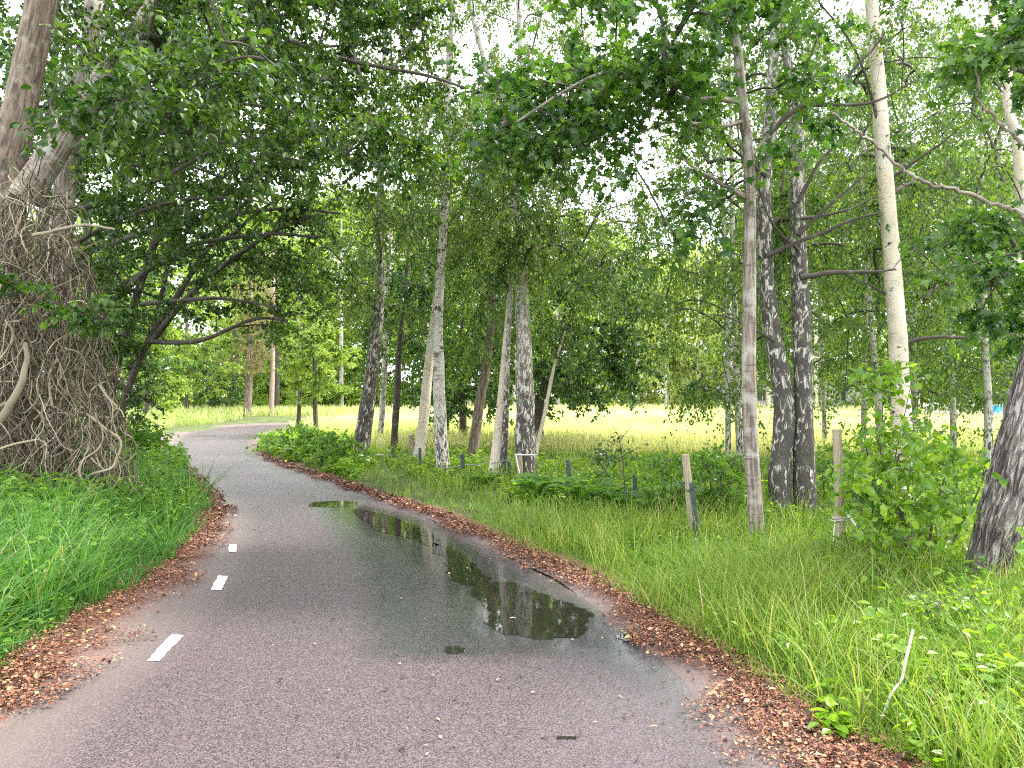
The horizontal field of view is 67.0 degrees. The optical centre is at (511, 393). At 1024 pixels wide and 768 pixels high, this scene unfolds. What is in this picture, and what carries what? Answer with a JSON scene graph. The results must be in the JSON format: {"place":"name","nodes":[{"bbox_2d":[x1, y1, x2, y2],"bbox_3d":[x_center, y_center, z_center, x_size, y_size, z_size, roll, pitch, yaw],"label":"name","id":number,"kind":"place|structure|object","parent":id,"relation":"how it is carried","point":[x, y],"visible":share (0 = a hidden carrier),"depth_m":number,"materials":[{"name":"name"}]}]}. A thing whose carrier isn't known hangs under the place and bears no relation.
{"place":"outdoors","nodes":[
{"label":"outdoors","id":0,"kind":"place"},
{"bbox_2d":[0,414,245,674],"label":"grass","id":1,"kind":"structure","parent":0,"point":[89,586],"depth_m":6.47,"materials":[{"name":"plant"}]},
{"bbox_2d":[0,422,322,733],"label":"road verge","id":2,"kind":"structure","parent":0,"point":[149,607],"depth_m":5.37,"materials":[{"name":"soil"}]},
{"bbox_2d":[0,424,761,767],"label":"road","id":3,"kind":"structure","parent":0,"point":[232,654],"depth_m":4.41,"materials":[{"name":"asphalt"}]},
{"bbox_2d":[147,634,182,660],"bbox_3d":[-2.180,1.595,4.874,0.089,0.001,0.527,0,0,-8],"label":"road marking","id":4,"kind":"object","parent":3,"relation":"on","point":[165,647],"visible":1,"depth_m":4.86,"materials":[{"name":"paint"}]},
{"bbox_2d":[211,575,227,589],"bbox_3d":[-2.470,1.595,6.532,0.095,0.001,0.535,0,0,-14],"label":"road marking","id":5,"kind":"object","parent":3,"relation":"on","point":[218,583],"visible":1,"depth_m":6.50,"materials":[{"name":"paint"}]},
{"bbox_2d":[309,501,358,506],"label":"puddle","id":6,"kind":"object","parent":3,"relation":"on","point":[332,504],"visible":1,"depth_m":11.24,"materials":[{"name":"liquid"}]},
{"bbox_2d":[349,508,441,546],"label":"puddle","id":7,"kind":"object","parent":3,"relation":"on","point":[388,524],"visible":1,"depth_m":9.23,"materials":[{"name":"liquid"}]},
{"bbox_2d":[85,460,733,767],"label":"fallen leaves","id":8,"kind":"object","parent":3,"relation":"on","point":[543,735],"visible":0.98,"depth_m":4.28,"materials":[{"name":"plant"}]},
{"bbox_2d":[431,543,492,584],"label":"puddle","id":9,"kind":"object","parent":3,"relation":"on","point":[457,562],"visible":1,"depth_m":7.06,"materials":[{"name":"liquid"}]},
{"bbox_2d":[468,582,594,638],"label":"puddle","id":10,"kind":"object","parent":3,"relation":"on","point":[533,620],"visible":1,"depth_m":5.64,"materials":[{"name":"liquid"}]},
{"bbox_2d":[0,0,1022,394],"label":"sky","id":11,"kind":"structure","parent":0,"point":[16,9],"materials":[{"name":"white"}]},
{"bbox_2d":[111,395,1023,767],"bbox_3d":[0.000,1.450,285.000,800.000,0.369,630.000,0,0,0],"label":"ground","id":12,"kind":"structure","parent":0,"point":[275,419],"depth_m":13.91,"materials":[{"name":"green plant"}]},
{"bbox_2d":[0,439,200,664],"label":"undergrowth","id":13,"kind":"object","parent":12,"relation":"on","point":[162,458],"visible":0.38,"depth_m":8.28,"materials":[{"name":"green plant"}]},
{"bbox_2d":[106,413,184,456],"bbox_3d":[-7.849,1.270,16.330,1.792,1.759,2.751,0,0,-18],"label":"shrub","id":14,"kind":"object","parent":12,"relation":"on","point":[144,435],"visible":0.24,"depth_m":15.80,"materials":[{"name":"green plant"}]},
{"bbox_2d":[0,0,302,430],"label":"roadside tree","id":15,"kind":"object","parent":12,"relation":"on","point":[6,59],"visible":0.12,"depth_m":20.98,"materials":[{"name":"green plant"}]},
{"bbox_2d":[108,287,198,415],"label":"tree","id":16,"kind":"object","parent":12,"relation":"on","point":[179,382],"visible":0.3,"depth_m":35.75,"materials":[{"name":"green plant"}]},
{"bbox_2d":[130,269,249,410],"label":"tree","id":17,"kind":"object","parent":12,"relation":"on","point":[189,353],"visible":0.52,"depth_m":43.93,"materials":[{"name":"green plant"}]},
{"bbox_2d":[0,0,382,475],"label":"old tree","id":18,"kind":"object","parent":12,"relation":"on","point":[125,107],"visible":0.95,"depth_m":7.55,"materials":[{"name":"green plant"}]},
{"bbox_2d":[0,264,142,345],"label":"hazel spray","id":19,"kind":"object","parent":18,"relation":"attached to","point":[86,324],"visible":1,"depth_m":8.39,"materials":[{"name":"green plant"}]},
{"bbox_2d":[0,138,142,503],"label":"dry creeper","id":20,"kind":"object","parent":18,"relation":"attached to","point":[72,399],"visible":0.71,"depth_m":9.20,"materials":[{"name":"plant"}]},
{"bbox_2d":[27,208,357,407],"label":"distant wood","id":21,"kind":"object","parent":12,"relation":"on","point":[258,398],"visible":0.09,"depth_m":69.48,"materials":[{"name":"plant"}]},
{"bbox_2d":[169,341,245,408],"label":"tree","id":22,"kind":"object","parent":12,"relation":"on","point":[221,400],"visible":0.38,"depth_m":49.48,"materials":[{"name":"green plant"}]},
{"bbox_2d":[200,223,284,405],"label":"tree","id":23,"kind":"object","parent":12,"relation":"on","point":[220,325],"visible":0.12,"depth_m":58.09,"materials":[{"name":"green plant"}]},
{"bbox_2d":[217,265,282,416],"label":"pine tree","id":24,"kind":"object","parent":12,"relation":"on","point":[252,357],"visible":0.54,"depth_m":43.80,"materials":[{"name":"green plant"}]},
{"bbox_2d":[37,0,471,455],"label":"multi stem tree","id":25,"kind":"object","parent":12,"relation":"on","point":[287,268],"visible":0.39,"depth_m":14.70,"materials":[{"name":"green plant"}]},
{"bbox_2d":[265,250,274,415],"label":"birch tree trunk","id":26,"kind":"object","parent":12,"relation":"on","point":[272,385],"visible":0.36,"depth_m":44.51,"materials":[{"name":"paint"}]},
{"bbox_2d":[222,239,319,408],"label":"tree","id":27,"kind":"object","parent":12,"relation":"on","point":[277,375],"visible":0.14,"depth_m":53.91,"materials":[{"name":"green plant"}]},
{"bbox_2d":[44,0,498,467],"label":"old tree","id":28,"kind":"object","parent":12,"relation":"on","point":[391,132],"visible":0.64,"depth_m":10.12,"materials":[{"name":"green plant"}]},
{"bbox_2d":[245,421,328,454],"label":"shrub","id":29,"kind":"object","parent":12,"relation":"on","point":[308,435],"visible":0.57,"depth_m":20.49,"materials":[{"name":"green plant"}]},
{"bbox_2d":[254,188,342,406],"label":"tree","id":30,"kind":"object","parent":12,"relation":"on","point":[283,385],"visible":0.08,"depth_m":60.68,"materials":[{"name":"green plant"}]},
{"bbox_2d":[282,445,317,460],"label":"fern","id":31,"kind":"object","parent":12,"relation":"on","point":[306,450],"visible":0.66,"depth_m":18.00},
{"bbox_2d":[267,306,335,425],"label":"tree","id":32,"kind":"object","parent":12,"relation":"on","point":[327,345],"visible":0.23,"depth_m":29.88,"materials":[{"name":"green plant"}]},
{"bbox_2d":[273,322,357,427],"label":"tree","id":33,"kind":"object","parent":12,"relation":"on","point":[304,353],"visible":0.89,"depth_m":28.29,"materials":[{"name":"green plant"}]},
{"bbox_2d":[295,209,382,406],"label":"tree","id":34,"kind":"object","parent":12,"relation":"on","point":[349,391],"visible":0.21,"depth_m":57.64,"materials":[{"name":"green plant"}]},
{"bbox_2d":[310,425,378,469],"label":"shrub","id":35,"kind":"object","parent":12,"relation":"on","point":[342,449],"visible":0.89,"depth_m":16.14,"materials":[{"name":"green plant"}]},
{"bbox_2d":[274,1,476,456],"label":"birch tree","id":36,"kind":"object","parent":12,"relation":"on","point":[364,424],"visible":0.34,"depth_m":17.59,"materials":[{"name":"green plant"}]},
{"bbox_2d":[335,196,429,407],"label":"tree","id":37,"kind":"object","parent":12,"relation":"on","point":[390,392],"visible":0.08,"depth_m":65.21,"materials":[{"name":"green plant"}]},
{"bbox_2d":[336,175,465,437],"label":"birch tree","id":38,"kind":"object","parent":12,"relation":"on","point":[381,419],"visible":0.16,"depth_m":22.65,"materials":[{"name":"green plant"}]},
{"bbox_2d":[327,184,485,449],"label":"dark stem tree","id":39,"kind":"object","parent":12,"relation":"on","point":[408,299],"visible":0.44,"depth_m":20.63,"materials":[{"name":"green plant"}]},
{"bbox_2d":[212,179,644,406],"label":"distant wood","id":40,"kind":"object","parent":12,"relation":"on","point":[345,223],"visible":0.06,"depth_m":79.28,"materials":[{"name":"plant"}]},
{"bbox_2d":[391,190,465,407],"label":"tree","id":41,"kind":"object","parent":12,"relation":"on","point":[405,403],"visible":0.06,"depth_m":61.36,"materials":[{"name":"green plant"}]},
{"bbox_2d":[370,119,509,458],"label":"aspen tree","id":42,"kind":"object","parent":12,"relation":"on","point":[423,423],"visible":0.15,"depth_m":17.71,"materials":[{"name":"green plant"}]},
{"bbox_2d":[372,0,531,475],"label":"birch tree","id":43,"kind":"object","parent":12,"relation":"on","point":[441,449],"visible":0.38,"depth_m":14.49,"materials":[{"name":"green plant"}]},
{"bbox_2d":[396,289,515,440],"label":"round tree","id":44,"kind":"object","parent":12,"relation":"on","point":[459,398],"visible":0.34,"depth_m":22.30,"materials":[{"name":"green plant"}]},
{"bbox_2d":[414,202,500,407],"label":"tree","id":45,"kind":"object","parent":12,"relation":"on","point":[468,402],"visible":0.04,"depth_m":69.87,"materials":[{"name":"green plant"}]},
{"bbox_2d":[408,194,557,458],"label":"brown tree","id":46,"kind":"object","parent":12,"relation":"on","point":[486,351],"visible":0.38,"depth_m":17.45,"materials":[{"name":"green plant"}]},
{"bbox_2d":[461,471,509,484],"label":"fern","id":47,"kind":"object","parent":12,"relation":"on","point":[482,479],"visible":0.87,"depth_m":12.32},
{"bbox_2d":[0,452,981,767],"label":"fallen leaves","id":48,"kind":"object","parent":12,"relation":"on","point":[836,754],"visible":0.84,"depth_m":4.54,"materials":[{"name":"plant"}]},
{"bbox_2d":[424,207,578,480],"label":"birch tree","id":49,"kind":"object","parent":12,"relation":"on","point":[498,286],"visible":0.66,"depth_m":13.15,"materials":[{"name":"green plant"}]},
{"bbox_2d":[459,148,613,479],"bbox_3d":[0.362,-1.469,13.670,2.722,6.494,4.379,0,0,0],"label":"birch tree","id":50,"kind":"object","parent":12,"relation":"on","point":[498,191],"visible":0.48,"depth_m":12.85,"materials":[{"name":"green plant"}]},
{"bbox_2d":[508,472,565,499],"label":"fern","id":51,"kind":"object","parent":12,"relation":"on","point":[529,482],"visible":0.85,"depth_m":10.92,"materials":[{"name":"plant"}]},
{"bbox_2d":[75,402,1002,459],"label":"meadow grass","id":52,"kind":"structure","parent":12,"relation":"on","point":[569,431],"depth_m":27.48,"materials":[{"name":"plant"}]},
{"bbox_2d":[427,0,692,475],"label":"birch tree","id":53,"kind":"object","parent":12,"relation":"on","point":[525,442],"visible":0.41,"depth_m":13.18,"materials":[{"name":"green plant"}]},
{"bbox_2d":[514,290,618,456],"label":"birch sapling","id":54,"kind":"object","parent":12,"relation":"on","point":[569,322],"visible":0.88,"depth_m":14.17,"materials":[{"name":"green plant"}]},
{"bbox_2d":[543,228,605,404],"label":"tree","id":55,"kind":"object","parent":12,"relation":"on","point":[593,319],"visible":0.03,"depth_m":69.91,"materials":[{"name":"green plant"}]},
{"bbox_2d":[546,476,619,500],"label":"fern","id":56,"kind":"object","parent":12,"relation":"on","point":[580,489],"visible":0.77,"depth_m":10.46,"materials":[{"name":"plant"}]},
{"bbox_2d":[498,220,683,446],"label":"round tree","id":57,"kind":"object","parent":12,"relation":"on","point":[622,371],"visible":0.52,"depth_m":20.12,"materials":[{"name":"green plant"}]},
{"bbox_2d":[576,470,620,484],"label":"fern","id":58,"kind":"object","parent":12,"relation":"on","point":[601,475],"visible":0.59,"depth_m":12.39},
{"bbox_2d":[578,444,621,476],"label":"sapling","id":59,"kind":"object","parent":12,"relation":"on","point":[596,458],"visible":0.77,"depth_m":12.14,"materials":[{"name":"green plant"}]},
{"bbox_2d":[563,227,639,407],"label":"tree","id":60,"kind":"object","parent":12,"relation":"on","point":[605,354],"visible":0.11,"depth_m":66.59,"materials":[{"name":"green plant"}]},
{"bbox_2d":[586,482,641,507],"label":"fern","id":61,"kind":"object","parent":12,"relation":"on","point":[602,490],"visible":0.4,"depth_m":10.18,"materials":[{"name":"plant"}]},
{"bbox_2d":[591,427,647,507],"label":"sapling","id":62,"kind":"object","parent":12,"relation":"on","point":[611,450],"visible":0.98,"depth_m":9.39,"materials":[{"name":"green plant"}]},
{"bbox_2d":[253,427,1023,767],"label":"undergrowth","id":63,"kind":"object","parent":12,"relation":"on","point":[345,467],"visible":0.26,"depth_m":4.62,"materials":[{"name":"green plant"}]},
{"bbox_2d":[612,258,669,406],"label":"tree","id":64,"kind":"object","parent":12,"relation":"on","point":[649,386],"visible":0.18,"depth_m":71.03,"materials":[{"name":"green plant"}]},
{"bbox_2d":[600,489,682,514],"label":"fern","id":65,"kind":"object","parent":12,"relation":"on","point":[635,493],"visible":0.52,"depth_m":9.37,"materials":[{"name":"plant"}]},
{"bbox_2d":[427,0,871,546],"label":"maple tree","id":66,"kind":"object","parent":12,"relation":"on","point":[519,90],"visible":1,"depth_m":7.26,"materials":[{"name":"green plant"}]},
{"bbox_2d":[634,277,699,408],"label":"tree","id":67,"kind":"object","parent":12,"relation":"on","point":[679,375],"visible":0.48,"depth_m":65.42,"materials":[{"name":"green plant"}]},
{"bbox_2d":[633,445,709,514],"bbox_3d":[1.905,1.185,9.394,0.992,1.158,1.485,0,0,0],"label":"shrub","id":68,"kind":"object","parent":12,"relation":"on","point":[656,482],"visible":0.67,"depth_m":9.20,"materials":[{"name":"green plant"}]},
{"bbox_2d":[591,235,763,405],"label":"distant wood","id":69,"kind":"object","parent":12,"relation":"on","point":[652,399],"visible":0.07,"depth_m":82.49,"materials":[{"name":"green plant"}]},
{"bbox_2d":[680,454,703,539],"bbox_3d":[1.919,1.180,8.227,0.255,1.075,0.137,0,0,0],"label":"wooden post","id":70,"kind":"object","parent":12,"relation":"on","point":[686,470],"visible":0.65,"depth_m":8.19,"materials":[{"name":"brown wood"}]},
{"bbox_2d":[689,482,699,541],"bbox_3d":[1.897,1.320,8.006,0.129,0.801,0.058,0,0,0],"label":"steel post","id":71,"kind":"object","parent":12,"relation":"on","point":[693,499],"visible":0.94,"depth_m":7.99,"materials":[{"name":"metal"}]},
{"bbox_2d":[670,241,724,402],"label":"tree","id":72,"kind":"object","parent":12,"relation":"on","point":[697,340],"visible":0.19,"depth_m":69.81,"materials":[{"name":"green plant"}]},
{"bbox_2d":[681,440,767,516],"bbox_3d":[2.611,1.164,9.363,1.242,1.262,1.620,0,0,0],"label":"shrub","id":73,"kind":"object","parent":12,"relation":"on","point":[711,465],"visible":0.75,"depth_m":9.19,"materials":[{"name":"green plant"}]},
{"bbox_2d":[625,9,831,465],"bbox_3d":[4.424,-3.898,15.119,4.436,11.197,5.956,0,0,7],"label":"grove birch","id":74,"kind":"object","parent":12,"relation":"on","point":[728,354],"visible":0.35,"depth_m":14.60,"materials":[{"name":"green plant"}]},
{"bbox_2d":[699,257,759,409],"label":"tree","id":75,"kind":"object","parent":12,"relation":"on","point":[704,355],"visible":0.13,"depth_m":63.85,"materials":[{"name":"green plant"}]},
{"bbox_2d":[644,5,858,471],"bbox_3d":[4.723,-3.793,15.251,4.283,10.994,6.218,0,0,13],"label":"grove birch","id":76,"kind":"object","parent":12,"relation":"on","point":[736,340],"visible":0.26,"depth_m":14.28,"materials":[{"name":"green plant"}]},
{"bbox_2d":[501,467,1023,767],"bbox_3d":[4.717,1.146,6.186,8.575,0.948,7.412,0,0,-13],"label":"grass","id":77,"kind":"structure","parent":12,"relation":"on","point":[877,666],"depth_m":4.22,"materials":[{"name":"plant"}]},
{"bbox_2d":[641,0,885,523],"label":"birch tree","id":78,"kind":"object","parent":12,"relation":"on","point":[780,476],"visible":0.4,"depth_m":9.18,"materials":[{"name":"green plant"}]},
{"bbox_2d":[738,245,792,409],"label":"tree","id":79,"kind":"object","parent":12,"relation":"on","point":[767,401],"visible":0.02,"depth_m":65.84,"materials":[{"name":"green plant"}]},
{"bbox_2d":[701,359,860,407],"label":"white cottage","id":80,"kind":"structure","parent":12,"relation":"on","point":[764,396],"depth_m":76.00,"materials":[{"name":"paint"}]},
{"bbox_2d":[695,22,875,422],"bbox_3d":[7.563,-5.425,20.298,6.141,14.474,5.757,0,0,0],"label":"grove birch","id":81,"kind":"object","parent":12,"relation":"on","point":[766,390],"visible":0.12,"depth_m":20.44,"materials":[{"name":"green plant"}]},
{"bbox_2d":[783,215,853,411],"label":"tree","id":82,"kind":"object","parent":12,"relation":"on","point":[818,365],"visible":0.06,"depth_m":59.92,"materials":[{"name":"green plant"}]},
{"bbox_2d":[717,4,931,444],"bbox_3d":[7.941,-4.586,19.160,6.178,12.790,5.870,0,0,0],"label":"grove birch","id":83,"kind":"object","parent":12,"relation":"on","point":[822,396],"visible":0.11,"depth_m":18.95,"materials":[{"name":"green plant"}]},
{"bbox_2d":[808,440,869,515],"bbox_3d":[4.107,1.224,9.733,1.027,1.303,1.913,0,0,28],"label":"shrub","id":84,"kind":"object","parent":12,"relation":"on","point":[821,469],"visible":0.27,"depth_m":9.41,"materials":[{"name":"green plant"}]},
{"bbox_2d":[830,429,851,563],"bbox_3d":[2.805,0.987,6.591,0.194,1.368,0.127,0,0,0],"label":"wooden post","id":85,"kind":"object","parent":12,"relation":"on","point":[837,444],"visible":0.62,"depth_m":6.56,"materials":[{"name":"brown wood"}]},
{"bbox_2d":[726,0,956,521],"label":"birch tree","id":86,"kind":"object","parent":12,"relation":"on","point":[804,463],"visible":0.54,"depth_m":9.56,"materials":[{"name":"green plant"}]},
{"bbox_2d":[825,191,888,390],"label":"tree","id":87,"kind":"object","parent":12,"relation":"on","point":[830,376],"visible":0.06,"depth_m":63.90,"materials":[{"name":"green plant"}]},
{"bbox_2d":[719,135,1013,408],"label":"distant wood","id":88,"kind":"object","parent":12,"relation":"on","point":[922,400],"visible":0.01,"depth_m":76.77,"materials":[{"name":"plant"}]},
{"bbox_2d":[772,6,977,452],"bbox_3d":[8.415,-4.329,18.215,4.876,12.147,6.418,0,0,22],"label":"grove birch","id":89,"kind":"object","parent":12,"relation":"on","point":[863,401],"visible":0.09,"depth_m":17.91,"materials":[{"name":"green plant"}]},
{"bbox_2d":[777,0,993,472],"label":"grove birch","id":90,"kind":"object","parent":12,"relation":"on","point":[873,341],"visible":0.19,"depth_m":14.45,"materials":[{"name":"green plant"}]},
{"bbox_2d":[880,629,913,720],"bbox_3d":[1.813,1.371,3.647,0.247,0.493,0.042,0,0,-20],"label":"stick","id":91,"kind":"object","parent":12,"relation":"on","point":[904,663],"visible":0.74,"depth_m":3.65,"materials":[{"name":"white wood"}]},
{"bbox_2d":[841,354,956,552],"bbox_3d":[3.145,0.730,6.435,0.906,2.139,1.152,0,0,15],"label":"shrub","id":92,"kind":"object","parent":12,"relation":"on","point":[892,381],"visible":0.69,"depth_m":6.27,"materials":[{"name":"green plant"}]},
{"bbox_2d":[843,423,967,493],"bbox_3d":[6.021,1.131,12.054,2.395,1.398,2.000,0,0,0],"label":"shrub","id":93,"kind":"object","parent":12,"relation":"on","point":[937,471],"visible":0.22,"depth_m":11.87,"materials":[{"name":"green plant"}]},
{"bbox_2d":[789,0,1023,498],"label":"birch tree","id":94,"kind":"object","parent":12,"relation":"on","point":[894,301],"visible":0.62,"depth_m":9.91,"materials":[{"name":"green plant"}]},
{"bbox_2d":[806,5,1013,457],"bbox_3d":[8.600,-3.698,16.947,4.175,10.767,7.737,0,0,33],"label":"grove birch","id":95,"kind":"object","parent":12,"relation":"on","point":[940,403],"visible":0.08,"depth_m":16.44,"materials":[{"name":"green plant"}]},
{"bbox_2d":[815,420,1009,591],"bbox_3d":[3.122,1.003,6.093,1.355,1.589,1.790,0,0,33],"label":"shrub","id":96,"kind":"object","parent":12,"relation":"on","point":[937,503],"visible":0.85,"depth_m":5.81,"materials":[{"name":"green plant"}]},
{"bbox_2d":[869,200,973,408],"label":"tree","id":97,"kind":"object","parent":12,"relation":"on","point":[885,352],"visible":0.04,"depth_m":59.09,"materials":[{"name":"green plant"}]},
{"bbox_2d":[832,0,1023,588],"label":"oak tree","id":98,"kind":"object","parent":12,"relation":"on","point":[990,230],"visible":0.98,"depth_m":5.61,"materials":[{"name":"green plant"}]},
{"bbox_2d":[835,2,1020,446],"bbox_3d":[9.083,-3.499,15.804,4.504,10.324,6.648,0,0,21],"label":"grove birch","id":99,"kind":"object","parent":12,"relation":"on","point":[953,417],"visible":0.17,"depth_m":14.72,"materials":[{"name":"green plant"}]},
{"bbox_2d":[862,0,1023,479],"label":"grove birch","id":100,"kind":"object","parent":12,"relation":"on","point":[987,430],"visible":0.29,"depth_m":13.17,"materials":[{"name":"green plant"}]},
{"bbox_2d":[868,568,1020,644],"bbox_3d":[2.680,1.410,4.683,0.942,0.849,1.160,0,0,26],"label":"shrub","id":101,"kind":"object","parent":12,"relation":"on","point":[944,616],"visible":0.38,"depth_m":4.46,"materials":[{"name":"green plant"}]},
{"bbox_2d":[923,403,1002,418],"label":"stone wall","id":102,"kind":"structure","parent":12,"relation":"on","point":[936,411],"depth_m":43.89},
{"bbox_2d":[903,0,1023,336],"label":"birch tree","id":103,"kind":"object","parent":12,"relation":"on","point":[1011,121],"visible":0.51,"depth_m":8.64,"materials":[{"name":"green plant"}]},
{"bbox_2d":[912,17,1023,438],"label":"grove birch","id":104,"kind":"object","parent":12,"relation":"on","point":[1006,384],"visible":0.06,"depth_m":15.76,"materials":[{"name":"green plant"}]},
{"bbox_2d":[934,163,1015,400],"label":"tree","id":105,"kind":"object","parent":12,"relation":"on","point":[982,387],"visible":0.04,"depth_m":61.86,"materials":[{"name":"green plant"}]},
{"bbox_2d":[956,20,1023,388],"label":"grove birch","id":106,"kind":"object","parent":12,"relation":"on","point":[995,293],"visible":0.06,"depth_m":16.47,"materials":[{"name":"green plant"}]},
{"bbox_2d":[971,524,1023,603],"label":"shrub","id":107,"kind":"object","parent":12,"relation":"on","point":[1019,548],"visible":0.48,"depth_m":4.83,"materials":[{"name":"green plant"}]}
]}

